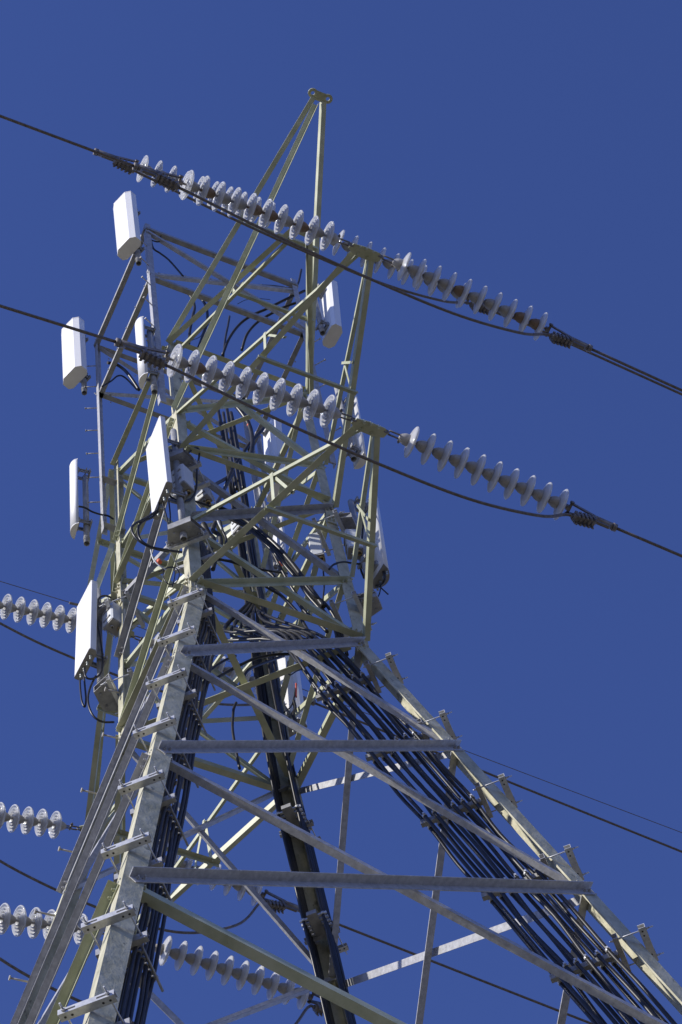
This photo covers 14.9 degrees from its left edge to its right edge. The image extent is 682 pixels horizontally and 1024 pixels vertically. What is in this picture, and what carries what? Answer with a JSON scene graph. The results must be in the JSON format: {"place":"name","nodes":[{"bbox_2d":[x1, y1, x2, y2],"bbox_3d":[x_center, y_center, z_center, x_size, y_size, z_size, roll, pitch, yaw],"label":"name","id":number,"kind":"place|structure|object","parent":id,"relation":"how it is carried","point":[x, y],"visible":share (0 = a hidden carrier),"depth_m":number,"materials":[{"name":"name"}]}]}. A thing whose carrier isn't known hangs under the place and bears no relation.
{"place":"outdoors","nodes":[
{"label":"outdoors","id":0,"kind":"place"},
{"bbox_2d":[0,0,681,1023],"label":"sky","id":1,"kind":"structure","parent":0,"point":[528,151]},
{"label":"ground","id":2,"kind":"structure","parent":0,"visible":0},
{"bbox_2d":[8,88,681,1023],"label":"lattice tower","id":3,"kind":"structure","parent":2,"relation":"on","point":[104,824],"depth_m":21.30,"materials":[{"name":"metal"}]},
{"bbox_2d":[0,594,76,632],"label":"insulator string","id":4,"kind":"object","parent":3,"relation":"attached to","point":[33,612],"visible":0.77,"depth_m":27.20,"materials":[{"name":"ceramic"}]},
{"bbox_2d":[0,802,80,838],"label":"insulator string","id":5,"kind":"object","parent":3,"relation":"attached to","point":[41,822],"visible":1,"depth_m":25.34,"materials":[{"name":"ceramic"}]},
{"bbox_2d":[0,903,104,944],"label":"insulator string","id":6,"kind":"object","parent":3,"relation":"attached to","point":[19,920],"visible":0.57,"depth_m":22.72,"materials":[{"name":"ceramic"}]},
{"bbox_2d":[57,986,131,1023],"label":"cable bracket","id":7,"kind":"object","parent":3,"relation":"attached to","point":[106,998],"visible":1,"depth_m":12.99,"materials":[{"name":"metal"}]},
{"bbox_2d":[102,602,125,637],"bbox_3d":[-2.087,0.996,23.973,0.182,0.360,0.164,34,-72,-21],"label":"radio unit","id":8,"kind":"object","parent":3,"relation":"attached to","point":[111,619],"visible":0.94,"depth_m":23.87,"materials":[{"name":"grey metal"}]},
{"bbox_2d":[93,668,145,713],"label":"pipe bracket","id":9,"kind":"object","parent":3,"relation":"attached to","point":[107,700],"visible":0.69,"depth_m":22.84,"materials":[{"name":"metal"}]},
{"bbox_2d":[97,590,144,629],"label":"pipe bracket","id":10,"kind":"object","parent":3,"relation":"attached to","point":[104,605],"visible":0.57,"depth_m":24.07,"materials":[{"name":"metal"}]},
{"bbox_2d":[96,588,103,682],"bbox_3d":[-2.211,1.147,23.895,0.068,1.800,0.068,20,-67,-15],"label":"mounting pipe","id":11,"kind":"object","parent":10,"relation":"attached to","point":[99,664],"visible":0.43,"depth_m":23.67,"materials":[{"name":"metal"}]},
{"bbox_2d":[74,580,107,679],"bbox_3d":[-2.257,1.118,23.902,0.231,1.390,0.340,23,-68,-15],"label":"panel antenna","id":12,"kind":"object","parent":11,"relation":"attached to","point":[86,654],"visible":0.81,"depth_m":23.72,"materials":[{"name":"plastic"}]},
{"bbox_2d":[81,901,163,991],"bbox_3d":[-1.175,2.400,14.237,0.304,0.085,0.610,-21,-63,5],"label":"cable bracket","id":13,"kind":"object","parent":3,"relation":"attached to","point":[113,917],"visible":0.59,"depth_m":14.15,"materials":[{"name":"metal"}]},
{"bbox_2d":[101,828,172,910],"bbox_3d":[-1.173,2.148,15.383,0.304,0.085,0.610,-21,-63,5],"label":"cable bracket","id":14,"kind":"object","parent":3,"relation":"attached to","point":[142,839],"visible":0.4,"depth_m":15.28,"materials":[{"name":"metal"}]},
{"bbox_2d":[118,766,188,846],"bbox_3d":[-1.170,1.896,16.529,0.304,0.085,0.610,-21,-63,5],"label":"cable bracket","id":15,"kind":"object","parent":3,"relation":"attached to","point":[168,800],"visible":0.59,"depth_m":16.44,"materials":[{"name":"metal"}]},
{"bbox_2d":[117,541,204,1021],"bbox_3d":[-1.180,1.777,16.195,0.047,13.247,3.336,-21,-63,4],"label":"coaxial cable","id":16,"kind":"object","parent":3,"relation":"attached to","point":[133,956],"visible":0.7,"depth_m":15.96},
{"bbox_2d":[123,541,207,1019],"bbox_3d":[-1.165,1.815,16.215,0.047,13.247,3.331,-21,-63,5],"label":"coaxial cable","id":17,"kind":"object","parent":3,"relation":"attached to","point":[136,966],"visible":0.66,"depth_m":16.00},
{"bbox_2d":[133,712,198,788],"bbox_3d":[-1.168,1.644,17.674,0.304,0.085,0.610,-21,-63,5],"label":"cable bracket","id":18,"kind":"object","parent":3,"relation":"attached to","point":[157,726],"visible":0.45,"depth_m":17.57,"materials":[{"name":"metal"}]},
{"bbox_2d":[146,665,207,736],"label":"cable bracket","id":19,"kind":"object","parent":3,"relation":"attached to","point":[153,684],"visible":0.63,"depth_m":18.73,"materials":[{"name":"metal"}]},
{"bbox_2d":[171,464,194,497],"bbox_3d":[-1.411,-0.260,23.180,0.154,0.390,0.162,-40,-66,13],"label":"radio unit","id":20,"kind":"object","parent":3,"relation":"attached to","point":[185,475],"visible":0.77,"depth_m":23.11,"materials":[{"name":"grey metal"}]},
{"bbox_2d":[157,623,215,691],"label":"cable bracket","id":21,"kind":"object","parent":3,"relation":"attached to","point":[177,636],"visible":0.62,"depth_m":19.86,"materials":[{"name":"metal"}]},
{"bbox_2d":[143,549,216,1023],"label":"coaxial cable","id":22,"kind":"object","parent":21,"relation":"attached to","point":[159,945],"visible":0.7,"depth_m":16.57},
{"bbox_2d":[113,839,262,905],"bbox_3d":[-1.558,3.493,25.823,1.681,0.277,0.277,22,-67,-10],"label":"insulator string","id":23,"kind":"object","parent":3,"relation":"attached to","point":[241,890],"visible":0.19,"depth_m":25.83,"materials":[{"name":"ceramic"}]},
{"bbox_2d":[261,889,299,913],"bbox_3d":[-0.582,3.919,25.926,0.457,0.226,0.124,22,-67,-10],"label":"dead end clamp","id":24,"kind":"object","parent":23,"relation":"attached to","point":[281,905],"visible":0.81,"depth_m":25.95,"materials":[{"name":"metal"}]},
{"bbox_2d":[0,860,259,933],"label":"jumper wire","id":25,"kind":"object","parent":24,"relation":"hanging from","point":[95,906],"visible":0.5,"depth_m":24.62,"materials":[{"name":"metal"}]},
{"bbox_2d":[332,921,592,1023],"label":"conductor","id":26,"kind":"object","parent":24,"relation":"attached to","point":[461,972],"visible":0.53,"depth_m":26.27,"materials":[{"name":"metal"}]},
{"bbox_2d":[169,448,210,498],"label":"pipe bracket","id":27,"kind":"object","parent":3,"relation":"attached to","point":[186,458],"visible":0.56,"depth_m":23.47,"materials":[{"name":"metal"}]},
{"bbox_2d":[165,516,216,573],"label":"pipe bracket","id":28,"kind":"object","parent":3,"relation":"attached to","point":[193,529],"visible":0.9,"depth_m":22.21,"materials":[{"name":"metal"}]},
{"bbox_2d":[170,428,186,542],"bbox_3d":[-1.436,-0.255,23.084,0.068,2.170,0.068,20,-67,-15],"label":"mounting pipe","id":29,"kind":"object","parent":28,"relation":"attached to","point":[180,501],"visible":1,"depth_m":22.93,"materials":[{"name":"metal"}]},
{"bbox_2d":[146,416,187,519],"bbox_3d":[-1.528,-0.360,23.225,0.251,1.430,0.376,17,-66,-15],"label":"panel antenna","id":30,"kind":"object","parent":29,"relation":"attached to","point":[158,450],"visible":0.96,"depth_m":23.08,"materials":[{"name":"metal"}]},
{"bbox_2d":[130,633,255,694],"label":"insulator string","id":31,"kind":"object","parent":3,"relation":"attached to","point":[223,668],"visible":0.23,"depth_m":27.77,"materials":[{"name":"ceramic"}]},
{"bbox_2d":[303,696,315,705],"bbox_3d":[-0.487,2.009,27.980,0.457,0.226,0.124,21,-67,-12],"label":"dead end clamp","id":32,"kind":"object","parent":31,"relation":"attached to","point":[312,703],"visible":0.06,"depth_m":28.06,"materials":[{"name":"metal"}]},
{"bbox_2d":[315,703,681,852],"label":"conductor","id":33,"kind":"object","parent":32,"relation":"attached to","point":[562,803],"visible":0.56,"depth_m":28.50,"materials":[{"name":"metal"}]},
{"bbox_2d":[167,585,219,643],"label":"cable bracket","id":34,"kind":"object","parent":3,"relation":"attached to","point":[190,596],"visible":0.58,"depth_m":21.02,"materials":[{"name":"metal"}]},
{"bbox_2d":[134,542,211,1023],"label":"coaxial cable","id":35,"kind":"object","parent":34,"relation":"attached to","point":[143,984],"visible":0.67,"depth_m":16.00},
{"bbox_2d":[136,155,277,228],"bbox_3d":[-1.217,-3.086,25.510,1.651,0.277,0.277,18,-67,-18],"label":"insulator string","id":36,"kind":"object","parent":3,"relation":"attached to","point":[159,167],"visible":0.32,"depth_m":25.45,"materials":[{"name":"ceramic"}]},
{"bbox_2d":[93,148,138,174],"bbox_3d":[-2.155,-3.362,25.115,0.457,0.226,0.124,18,-67,-18],"label":"dead end clamp","id":37,"kind":"object","parent":36,"relation":"attached to","point":[126,168],"visible":0.62,"depth_m":25.10,"materials":[{"name":"metal"}]},
{"bbox_2d":[134,171,470,304],"bbox_3d":[-0.330,-2.582,25.346,3.593,0.562,0.027,20,-67,-15],"label":"jumper wire","id":38,"kind":"object","parent":37,"relation":"hanging from","point":[284,242],"visible":0.73,"depth_m":25.12,"materials":[{"name":"metal"}]},
{"bbox_2d":[84,223,341,575],"bbox_3d":[-1.427,-1.235,27.480,2.049,4.812,1.699,20,-67,-15],"label":"antenna frame","id":39,"kind":"object","parent":3,"relation":"attached to","point":[148,234],"visible":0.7,"depth_m":28.29,"materials":[{"name":"metal"}]},
{"bbox_2d":[81,342,86,394],"bbox_3d":[-2.864,-1.615,29.091,0.068,1.420,0.068,20,-67,-15],"label":"mounting pipe","id":40,"kind":"object","parent":39,"relation":"attached to","point":[83,384],"visible":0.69,"depth_m":28.58,"materials":[{"name":"metal"}]},
{"bbox_2d":[61,317,90,388],"bbox_3d":[-2.951,-1.757,29.225,0.267,1.360,0.304,39,-73,-23],"label":"panel antenna","id":41,"kind":"object","parent":40,"relation":"attached to","point":[74,364],"visible":1,"depth_m":28.94,"materials":[{"name":"plastic"}]},
{"bbox_2d":[82,475,89,545],"bbox_3d":[-2.537,-0.023,26.001,0.068,1.470,0.068,20,-67,-15],"label":"mounting pipe","id":42,"kind":"object","parent":39,"relation":"attached to","point":[86,534],"visible":0.97,"depth_m":25.92,"materials":[{"name":"metal"}]},
{"bbox_2d":[69,458,92,538],"bbox_3d":[-2.611,-0.131,26.180,0.211,1.460,0.188,12,-65,-12],"label":"panel antenna","id":43,"kind":"object","parent":42,"relation":"attached to","point":[75,519],"visible":1,"depth_m":26.00,"materials":[{"name":"plastic"}]},
{"bbox_2d":[135,248,141,265],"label":"mounting pipe","id":44,"kind":"object","parent":39,"relation":"attached to","point":[138,260],"visible":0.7,"depth_m":27.95,"materials":[{"name":"metal"}]},
{"bbox_2d":[113,191,144,259],"bbox_3d":[-2.312,-3.117,28.648,0.257,1.400,0.294,39,-73,-23],"label":"panel antenna","id":45,"kind":"object","parent":44,"relation":"attached to","point":[127,229],"visible":0.98,"depth_m":28.39,"materials":[{"name":"plastic"}]},
{"bbox_2d":[146,330,157,394],"bbox_3d":[-1.849,-1.478,25.557,0.068,1.500,0.068,20,-67,-15],"label":"mounting pipe","id":46,"kind":"object","parent":39,"relation":"attached to","point":[153,381],"visible":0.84,"depth_m":25.28,"materials":[{"name":"metal"}]},
{"bbox_2d":[135,316,159,389],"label":"panel antenna","id":47,"kind":"object","parent":46,"relation":"attached to","point":[141,336],"visible":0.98,"depth_m":25.63,"materials":[{"name":"plastic"}]},
{"bbox_2d":[316,299,324,335],"bbox_3d":[-0.268,-2.249,28.768,0.068,1.450,0.068,20,-67,-15],"label":"mounting pipe","id":48,"kind":"object","parent":39,"relation":"attached to","point":[321,325],"visible":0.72,"depth_m":28.41,"materials":[{"name":"metal"}]},
{"bbox_2d":[315,280,342,347],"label":"panel antenna","id":49,"kind":"object","parent":48,"relation":"attached to","point":[330,319],"visible":0.77,"depth_m":28.52,"materials":[{"name":"plastic"}]},
{"bbox_2d":[334,388,356,461],"bbox_3d":[0.040,-0.897,26.056,0.068,1.720,0.068,20,-67,-15],"label":"mounting pipe","id":50,"kind":"object","parent":39,"relation":"attached to","point":[353,458],"visible":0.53,"depth_m":25.70,"materials":[{"name":"metal"}]},
{"bbox_2d":[343,395,366,468],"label":"panel antenna","id":51,"kind":"object","parent":50,"relation":"attached to","point":[358,444],"visible":0.66,"depth_m":25.61,"materials":[{"name":"plastic"}]},
{"bbox_2d":[155,936,309,1009],"bbox_3d":[-1.059,4.088,23.378,1.681,0.277,0.277,20,-67,-14],"label":"insulator string","id":52,"kind":"object","parent":3,"relation":"attached to","point":[257,980],"visible":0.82,"depth_m":23.33,"materials":[{"name":"ceramic"}]},
{"bbox_2d":[167,344,356,427],"bbox_3d":[-0.611,-0.971,20.821,1.651,0.277,0.277,17,-66,-20],"label":"insulator string","id":53,"kind":"object","parent":3,"relation":"attached to","point":[277,394],"visible":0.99,"depth_m":20.77,"materials":[{"name":"ceramic"}]},
{"bbox_2d":[114,338,170,369],"bbox_3d":[-1.539,-1.227,20.391,0.457,0.226,0.124,17,-66,-20],"label":"dead end clamp","id":54,"kind":"object","parent":53,"relation":"attached to","point":[155,360],"visible":1,"depth_m":20.37,"materials":[{"name":"metal"}]},
{"bbox_2d":[0,304,115,342],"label":"conductor","id":55,"kind":"object","parent":54,"relation":"attached to","point":[58,323],"visible":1,"depth_m":20.19,"materials":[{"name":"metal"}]},
{"bbox_2d":[165,364,572,517],"bbox_3d":[0.278,-0.462,20.647,3.577,0.517,0.027,20,-67,-15],"label":"jumper wire","id":56,"kind":"object","parent":54,"relation":"hanging from","point":[360,455],"visible":1,"depth_m":20.45,"materials":[{"name":"metal"}]},
{"bbox_2d":[255,432,268,491],"bbox_3d":[-0.870,-0.562,28.787,0.068,1.450,0.068,20,-67,-15],"label":"mounting pipe","id":57,"kind":"object","parent":3,"relation":"attached to","point":[259,447],"visible":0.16,"depth_m":29.02,"materials":[{"name":"metal"}]},
{"bbox_2d":[261,418,284,502],"bbox_3d":[-0.784,-0.605,29.001,0.252,1.750,0.284,25,-69,-14],"label":"panel antenna","id":58,"kind":"object","parent":57,"relation":"attached to","point":[273,444],"visible":0.27,"depth_m":29.14,"materials":[{"name":"plastic"}]},
{"bbox_2d":[180,170,353,250],"bbox_3d":[-0.630,-2.602,22.884,1.651,0.277,0.277,18,-67,-18],"label":"insulator string","id":59,"kind":"object","parent":3,"relation":"attached to","point":[313,230],"visible":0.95,"depth_m":22.83,"materials":[{"name":"ceramic"}]},
{"bbox_2d":[132,162,183,191],"bbox_3d":[-1.566,-2.873,22.480,0.457,0.226,0.124,18,-67,-18],"label":"dead end clamp","id":60,"kind":"object","parent":59,"relation":"attached to","point":[160,178],"visible":1,"depth_m":22.46,"materials":[{"name":"metal"}]},
{"bbox_2d":[0,115,133,166],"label":"conductor","id":61,"kind":"object","parent":60,"relation":"attached to","point":[66,140],"visible":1,"depth_m":22.29,"materials":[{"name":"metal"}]},
{"bbox_2d":[178,186,550,337],"bbox_3d":[0.254,-2.091,22.702,3.579,0.584,0.027,20,-67,-15],"label":"jumper wire","id":62,"kind":"object","parent":60,"relation":"hanging from","point":[361,274],"visible":1,"depth_m":22.50,"materials":[{"name":"metal"}]},
{"bbox_2d":[220,506,325,607],"bbox_3d":[-0.654,0.399,23.757,0.856,2.026,0.074,-1,-63,-6],"label":"feeder cable","id":63,"kind":"object","parent":3,"relation":"attached to","point":[321,603],"visible":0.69,"depth_m":23.76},
{"bbox_2d":[222,422,331,1023],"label":"coaxial cable","id":64,"kind":"object","parent":3,"relation":"attached to","point":[262,691],"visible":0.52,"depth_m":22.41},
{"bbox_2d":[230,519,338,637],"bbox_3d":[-0.588,0.618,23.309,0.942,2.816,0.088,-2,-63,-5],"label":"feeder cable","id":65,"kind":"object","parent":3,"relation":"attached to","point":[281,561],"visible":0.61,"depth_m":23.71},
{"bbox_2d":[230,419,352,1023],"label":"coaxial cable","id":66,"kind":"object","parent":3,"relation":"attached to","point":[251,553],"visible":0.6,"depth_m":22.27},
{"bbox_2d":[277,651,306,736],"bbox_3d":[-0.567,1.641,24.867,0.304,1.670,0.272,-30,-66,9],"label":"panel antenna","id":67,"kind":"object","parent":3,"relation":"attached to","point":[293,680],"visible":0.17,"depth_m":24.70,"materials":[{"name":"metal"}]},
{"bbox_2d":[275,803,320,838],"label":"cable bracket","id":68,"kind":"object","parent":3,"relation":"attached to","point":[289,813],"visible":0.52,"depth_m":22.04,"materials":[{"name":"metal"}]},
{"bbox_2d":[216,402,328,1023],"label":"coaxial cable","id":69,"kind":"object","parent":68,"relation":"attached to","point":[285,843],"visible":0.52,"depth_m":21.90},
{"bbox_2d":[219,409,329,1023],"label":"coaxial cable","id":70,"kind":"object","parent":68,"relation":"attached to","point":[272,768],"visible":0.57,"depth_m":22.37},
{"bbox_2d":[228,457,332,1023],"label":"coaxial cable","id":71,"kind":"object","parent":68,"relation":"attached to","point":[273,758],"visible":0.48,"depth_m":22.67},
{"bbox_2d":[225,408,350,1023],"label":"coaxial cable","id":72,"kind":"object","parent":68,"relation":"attached to","point":[298,811],"visible":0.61,"depth_m":22.17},
{"bbox_2d":[228,409,351,1023],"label":"coaxial cable","id":73,"kind":"object","parent":68,"relation":"attached to","point":[285,759],"visible":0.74,"depth_m":22.01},
{"bbox_2d":[244,494,354,1023],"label":"coaxial cable","id":74,"kind":"object","parent":68,"relation":"attached to","point":[277,684],"visible":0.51,"depth_m":22.03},
{"bbox_2d":[299,909,348,954],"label":"cable bracket","id":75,"kind":"object","parent":3,"relation":"attached to","point":[315,923],"visible":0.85,"depth_m":21.20,"materials":[{"name":"metal"}]},
{"bbox_2d":[312,509,356,555],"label":"pipe bracket","id":76,"kind":"object","parent":3,"relation":"attached to","point":[345,521],"visible":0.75,"depth_m":23.89,"materials":[{"name":"metal"}]},
{"bbox_2d":[307,533,325,565],"bbox_3d":[-0.225,0.350,23.766,0.132,0.390,0.124,-12,-57,0],"label":"radio unit","id":77,"kind":"object","parent":76,"relation":"attached to","point":[315,544],"visible":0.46,"depth_m":23.73,"materials":[{"name":"grey metal"}]},
{"bbox_2d":[329,591,382,636],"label":"pipe bracket","id":78,"kind":"object","parent":3,"relation":"attached to","point":[376,602],"visible":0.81,"depth_m":22.48,"materials":[{"name":"metal"}]},
{"bbox_2d":[315,652,407,703],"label":"cable bracket","id":79,"kind":"object","parent":3,"relation":"attached to","point":[389,656],"visible":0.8,"depth_m":21.51,"materials":[{"name":"metal"}]},
{"bbox_2d":[242,603,631,1023],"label":"coaxial cable","id":80,"kind":"object","parent":79,"relation":"attached to","point":[499,872],"visible":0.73,"depth_m":18.96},
{"bbox_2d":[256,607,657,1017],"bbox_3d":[1.522,2.905,17.726,4.166,14.430,0.625,-30,-64,9],"label":"coaxial cable","id":81,"kind":"object","parent":79,"relation":"attached to","point":[614,972],"visible":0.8,"depth_m":19.06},
{"bbox_2d":[258,609,676,1023],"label":"coaxial cable","id":82,"kind":"object","parent":79,"relation":"attached to","point":[636,980],"visible":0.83,"depth_m":19.04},
{"bbox_2d":[354,496,389,590],"bbox_3d":[0.263,0.251,23.980,0.272,1.620,0.274,26,-69,-15],"label":"panel antenna","id":83,"kind":"object","parent":3,"relation":"attached to","point":[380,561],"visible":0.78,"depth_m":23.58,"materials":[{"name":"plastic"}]},
{"bbox_2d":[330,230,465,307],"bbox_3d":[0.494,-2.452,25.942,1.651,0.277,0.277,22,-68,-8],"label":"insulator string","id":84,"kind":"object","parent":3,"relation":"attached to","point":[377,265],"visible":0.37,"depth_m":25.87,"materials":[{"name":"ceramic"}]},
{"bbox_2d":[466,296,503,317],"bbox_3d":[1.453,-2.020,26.014,0.457,0.226,0.124,22,-68,-8],"label":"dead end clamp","id":85,"kind":"object","parent":84,"relation":"attached to","point":[483,309],"visible":0.44,"depth_m":25.97,"materials":[{"name":"metal"}]},
{"bbox_2d":[512,317,681,395],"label":"conductor","id":86,"kind":"object","parent":85,"relation":"attached to","point":[633,372],"visible":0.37,"depth_m":26.22,"materials":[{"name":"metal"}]},
{"bbox_2d":[226,611,597,1023],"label":"coaxial cable","id":87,"kind":"object","parent":3,"relation":"attached to","point":[498,909],"visible":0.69,"depth_m":19.22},
{"bbox_2d":[365,710,461,763],"bbox_3d":[0.554,1.797,20.501,0.767,0.052,0.304,-21,-63,5],"label":"cable bracket","id":88,"kind":"object","parent":3,"relation":"attached to","point":[443,714],"visible":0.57,"depth_m":20.47,"materials":[{"name":"metal"}]},
{"bbox_2d":[223,601,603,1023],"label":"coaxial cable","id":89,"kind":"object","parent":88,"relation":"attached to","point":[475,875],"visible":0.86,"depth_m":19.32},
{"bbox_2d":[230,609,606,1023],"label":"coaxial cable","id":90,"kind":"object","parent":3,"relation":"attached to","point":[482,875],"visible":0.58,"depth_m":19.06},
{"bbox_2d":[233,602,618,1023],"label":"coaxial cable","id":91,"kind":"object","parent":3,"relation":"attached to","point":[484,870],"visible":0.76,"depth_m":19.10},
{"bbox_2d":[239,612,625,1023],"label":"coaxial cable","id":92,"kind":"object","parent":3,"relation":"attached to","point":[496,875],"visible":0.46,"depth_m":19.07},
{"bbox_2d":[250,609,637,1023],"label":"coaxial cable","id":93,"kind":"object","parent":3,"relation":"attached to","point":[543,914],"visible":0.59,"depth_m":18.76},
{"bbox_2d":[255,612,641,1009],"bbox_3d":[1.568,2.977,17.767,4.149,14.429,0.549,-29,-64,8],"label":"coaxial cable","id":94,"kind":"object","parent":3,"relation":"attached to","point":[520,872],"visible":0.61,"depth_m":19.39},
{"bbox_2d":[378,252,547,340],"bbox_3d":[1.079,-1.963,23.302,1.651,0.277,0.277,23,-68,-7],"label":"insulator string","id":95,"kind":"object","parent":3,"relation":"attached to","point":[462,293],"visible":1,"depth_m":23.24,"materials":[{"name":"ceramic"}]},
{"bbox_2d":[544,323,592,351],"bbox_3d":[2.034,-1.519,23.345,0.457,0.226,0.124,23,-68,-7],"label":"dead end clamp","id":96,"kind":"object","parent":95,"relation":"attached to","point":[564,339],"visible":1,"depth_m":23.34,"materials":[{"name":"metal"}]},
{"bbox_2d":[260,613,668,1023],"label":"coaxial cable","id":97,"kind":"object","parent":3,"relation":"attached to","point":[557,900],"visible":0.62,"depth_m":18.59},
{"bbox_2d":[420,773,522,830],"bbox_3d":[0.954,2.191,19.472,0.767,0.052,0.304,-21,-63,5],"label":"cable bracket","id":98,"kind":"object","parent":3,"relation":"attached to","point":[482,800],"visible":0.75,"depth_m":19.45,"materials":[{"name":"metal"}]},
{"bbox_2d":[384,426,568,519],"bbox_3d":[1.093,-0.353,21.280,1.646,0.277,0.277,22,-68,-8],"label":"insulator string","id":99,"kind":"object","parent":3,"relation":"attached to","point":[509,484],"visible":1,"depth_m":21.23,"materials":[{"name":"ceramic"}]},
{"bbox_2d":[565,501,617,531],"bbox_3d":[2.050,0.078,21.352,0.457,0.226,0.124,22,-68,-8],"label":"dead end clamp","id":100,"kind":"object","parent":99,"relation":"attached to","point":[588,519],"visible":0.99,"depth_m":21.35,"materials":[{"name":"metal"}]},
{"bbox_2d":[481,844,588,903],"bbox_3d":[1.355,2.586,18.442,0.767,0.052,0.304,-21,-63,5],"label":"cable bracket","id":101,"kind":"object","parent":3,"relation":"attached to","point":[568,851],"visible":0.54,"depth_m":18.41,"materials":[{"name":"metal"}]},
{"bbox_2d":[549,923,663,985],"bbox_3d":[1.755,2.980,17.413,0.767,0.052,0.304,-21,-63,5],"label":"cable bracket","id":102,"kind":"object","parent":3,"relation":"attached to","point":[618,952],"visible":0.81,"depth_m":17.39,"materials":[{"name":"metal"}]},
{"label":"cable bracket","id":103,"kind":"object","parent":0,"visible":0},
{"bbox_2d":[128,541,209,1023],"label":"coaxial cable","id":104,"kind":"object","parent":103,"relation":"attached to","point":[141,962],"visible":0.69,"depth_m":16.11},
{"bbox_2d":[139,545,213,1023],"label":"coaxial cable","id":105,"kind":"object","parent":103,"relation":"attached to","point":[147,985],"visible":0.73,"depth_m":16.55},
{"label":"cable bracket","id":106,"kind":"object","parent":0,"visible":0},
{"bbox_2d":[251,605,644,1023],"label":"coaxial cable","id":107,"kind":"object","parent":106,"relation":"attached to","point":[503,862],"visible":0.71,"depth_m":19.29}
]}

